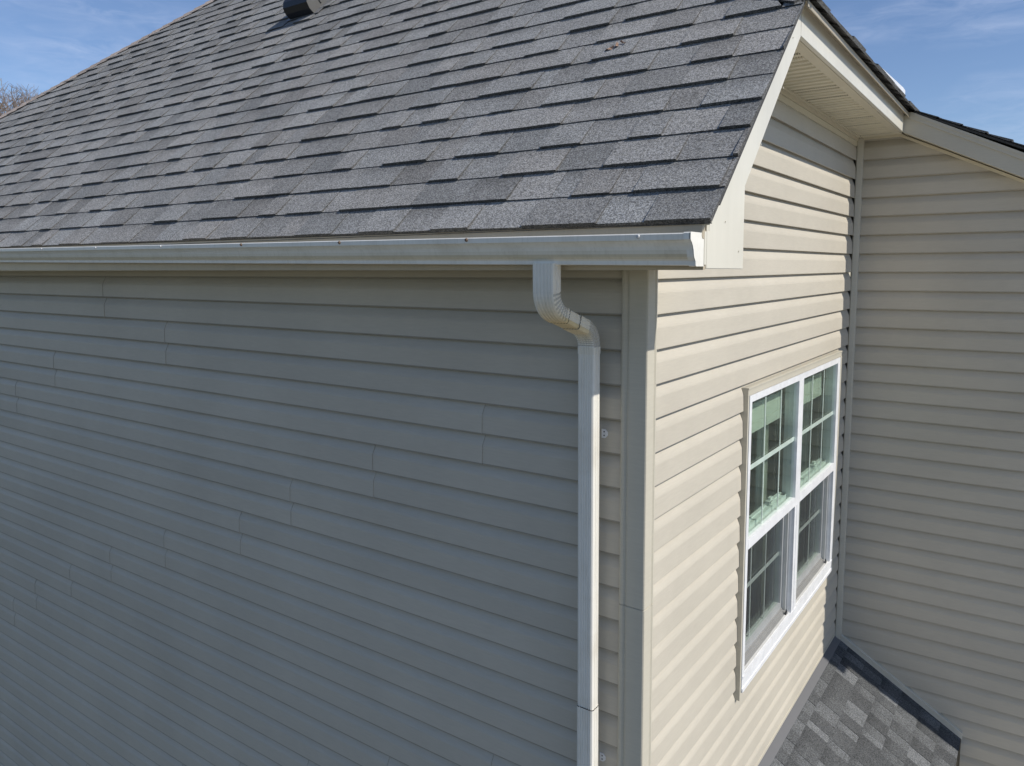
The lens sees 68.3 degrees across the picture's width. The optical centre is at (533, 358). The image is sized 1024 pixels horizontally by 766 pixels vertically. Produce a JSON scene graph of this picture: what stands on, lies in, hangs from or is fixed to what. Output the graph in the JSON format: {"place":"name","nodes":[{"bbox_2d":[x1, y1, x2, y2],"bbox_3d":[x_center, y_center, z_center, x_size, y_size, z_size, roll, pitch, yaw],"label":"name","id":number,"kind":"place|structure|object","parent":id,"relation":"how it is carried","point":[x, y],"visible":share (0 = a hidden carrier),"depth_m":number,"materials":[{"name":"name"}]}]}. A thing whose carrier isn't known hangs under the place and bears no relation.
{"place":"outdoors","nodes":[
{"label":"outdoors","id":0,"kind":"place"},
{"label":"lawn","id":1,"kind":"structure","parent":0,"visible":0},
{"bbox_2d":[0,84,29,114],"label":"bare tree","id":2,"kind":"object","parent":1,"relation":"on","point":[10,103],"visible":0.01,"depth_m":37.40,"materials":[{"name":"brown plant"}]},
{"bbox_2d":[0,78,38,115],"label":"bare tree","id":3,"kind":"object","parent":1,"relation":"on","point":[12,100],"visible":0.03,"depth_m":37.30,"materials":[{"name":"brown plant"}]},
{"bbox_2d":[0,0,1023,765],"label":"house","id":4,"kind":"structure","parent":1,"relation":"on","point":[470,382],"depth_m":3.94,"materials":[{"name":"plastic"}]},
{"bbox_2d":[605,40,625,50],"bbox_3d":[0.339,-1.299,3.129,0.093,0.042,0.036,1,7,12],"label":"dead leaf","id":5,"kind":"object","parent":4,"relation":"on","point":[612,47],"visible":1,"depth_m":3.13,"materials":[{"name":"brown plant"}]},
{"bbox_2d":[733,350,841,700],"bbox_3d":[1.499,0.816,4.430,0.126,1.560,1.899,4,8,34],"label":"window","id":6,"kind":"structure","parent":4,"relation":"in","point":[793,589],"depth_m":4.33,"materials":[{"name":"plastic"}]}
]}

